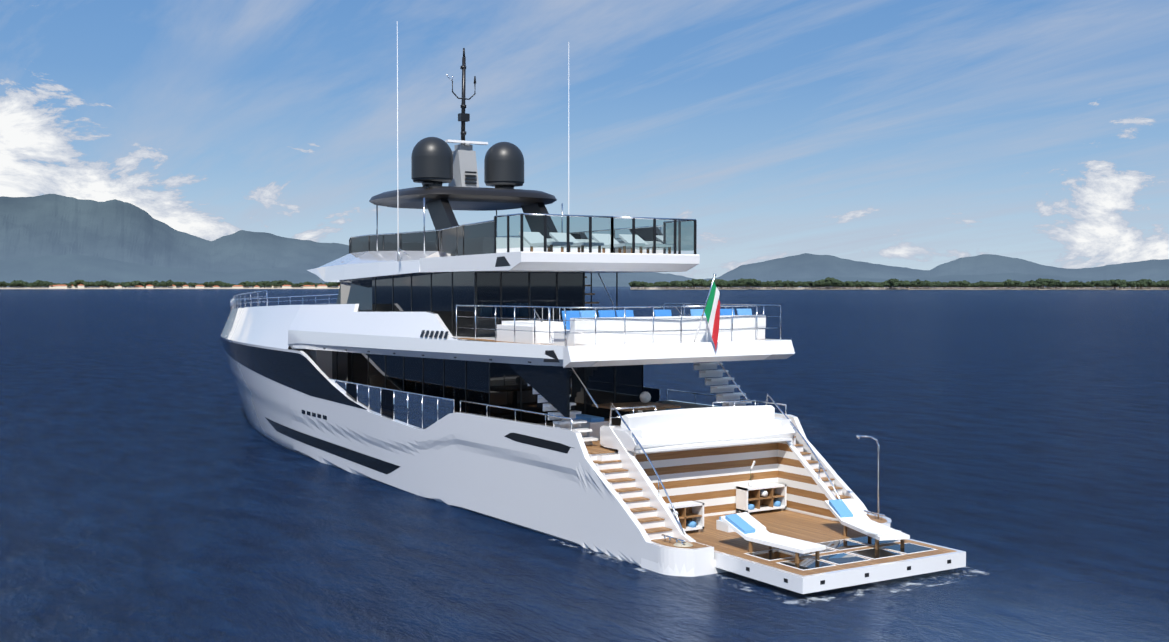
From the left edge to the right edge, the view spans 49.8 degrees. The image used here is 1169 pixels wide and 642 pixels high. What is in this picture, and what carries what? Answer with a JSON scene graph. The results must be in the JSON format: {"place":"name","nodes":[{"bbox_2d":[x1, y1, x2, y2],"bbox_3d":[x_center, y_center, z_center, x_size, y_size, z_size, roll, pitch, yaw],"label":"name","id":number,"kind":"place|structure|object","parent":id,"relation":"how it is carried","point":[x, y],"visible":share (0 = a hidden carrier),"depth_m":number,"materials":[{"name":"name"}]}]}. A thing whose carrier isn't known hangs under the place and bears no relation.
{"place":"outdoors","nodes":[
{"label":"outdoors","id":0,"kind":"place"},
{"bbox_2d":[0,287,1168,641],"bbox_3d":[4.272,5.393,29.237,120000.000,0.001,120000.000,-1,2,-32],"label":"sea water","id":1,"kind":"structure","parent":0,"point":[156,485],"depth_m":37.29,"materials":[{"name":"blue liquid"}]},
{"bbox_2d":[220,304,891,572],"bbox_3d":[-7.019,2.532,47.460,7.560,6.501,45.000,-1,2,-32],"label":"yacht hull","id":2,"kind":"object","parent":1,"relation":"in","point":[480,464],"visible":0.54,"depth_m":35.35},
{"bbox_2d":[221,256,572,473],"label":"hull windows","id":3,"kind":"structure","parent":2,"relation":"in","point":[299,372],"depth_m":44.89,"materials":[{"name":"black glass"}]},
{"bbox_2d":[294,186,662,422],"bbox_3d":[-3.752,-0.649,41.923,6.559,7.470,23.300,-1,2,-32],"label":"yacht superstructure","id":4,"kind":"object","parent":2,"relation":"on","point":[367,275],"visible":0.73,"depth_m":38.19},
{"bbox_2d":[397,27,568,260],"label":"antennas","id":5,"kind":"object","parent":4,"relation":"on","point":[435,161],"visible":0.92,"depth_m":42.16,"materials":[{"name":"black plastic"}]},
{"bbox_2d":[231,198,884,544],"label":"railings","id":6,"kind":"object","parent":2,"relation":"attached to","point":[421,411],"visible":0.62,"depth_m":35.64,"materials":[{"name":"silver metal"}]},
{"bbox_2d":[694,273,719,349],"bbox_3d":[3.148,-0.217,32.109,0.267,1.985,0.767,-2,2,-43],"label":"flag","id":7,"kind":"object","parent":6,"relation":"attached to","point":[711,309],"visible":1,"depth_m":31.99,"materials":[{"name":"multicoloured fabric"}]},
{"bbox_2d":[323,139,900,547],"bbox_3d":[-0.588,-0.559,35.691,6.259,10.582,21.870,-1,2,-32],"label":"yacht gear","id":8,"kind":"object","parent":2,"relation":"on","point":[782,422],"visible":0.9,"depth_m":29.94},
{"bbox_2d":[420,251,955,575],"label":"decks","id":9,"kind":"object","parent":2,"relation":"on","point":[853,548],"visible":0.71,"depth_m":30.98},
{"bbox_2d":[455,232,909,563],"bbox_3d":[1.924,1.178,32.926,6.300,7.280,15.056,-1,2,-32],"label":"deck furniture","id":10,"kind":"object","parent":9,"relation":"on","point":[747,526],"visible":0.71,"depth_m":31.91,"materials":[{"name":"white fabric"}]},
{"bbox_2d":[589,420,965,593],"bbox_3d":[4.352,4.436,29.081,6.673,3.720,7.304,-1,2,-32],"label":"yacht stern","id":11,"kind":"object","parent":2,"relation":"attached to","point":[708,464],"visible":0.54,"depth_m":30.72,"materials":[{"name":"white paint"}]},
{"bbox_2d":[562,542,982,604],"bbox_3d":[4.351,5.384,29.109,7.218,0.001,8.300,-1,2,-32],"label":"sea foam","id":12,"kind":"object","parent":1,"relation":"on","point":[811,597],"visible":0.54,"depth_m":25.87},
{"bbox_2d":[0,194,1168,282],"bbox_3d":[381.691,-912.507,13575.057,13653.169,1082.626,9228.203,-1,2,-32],"label":"mountains","id":13,"kind":"structure","parent":0,"point":[54,225],"depth_m":14677.22,"materials":[{"name":"grey stone"}]},
{"bbox_2d":[0,254,1168,286],"bbox_3d":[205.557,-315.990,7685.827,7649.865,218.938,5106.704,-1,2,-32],"label":"trees","id":14,"kind":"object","parent":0,"point":[66,268],"depth_m":8329.53,"materials":[{"name":"green plant"}]},
{"bbox_2d":[0,287,1168,289],"bbox_3d":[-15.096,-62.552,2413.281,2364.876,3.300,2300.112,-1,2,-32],"label":"shore ground","id":15,"kind":"structure","parent":0,"point":[854,288],"depth_m":2160.82,"materials":[{"name":"beige"}]},
{"bbox_2d":[49,284,339,287],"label":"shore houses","id":16,"kind":"structure","parent":15,"relation":"on","point":[196,286],"depth_m":2533.87,"materials":[{"name":"beige"}]},
{"bbox_2d":[0,277,1168,288],"bbox_3d":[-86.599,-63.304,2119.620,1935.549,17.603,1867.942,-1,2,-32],"label":"shore trees","id":17,"kind":"object","parent":15,"relation":"on","point":[834,283],"visible":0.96,"depth_m":2088.02,"materials":[{"name":"green plant"}]},
{"bbox_2d":[0,0,1168,278],"label":"sky","id":18,"kind":"structure","parent":0,"point":[913,134],"materials":[{"name":"blue"}]}
]}

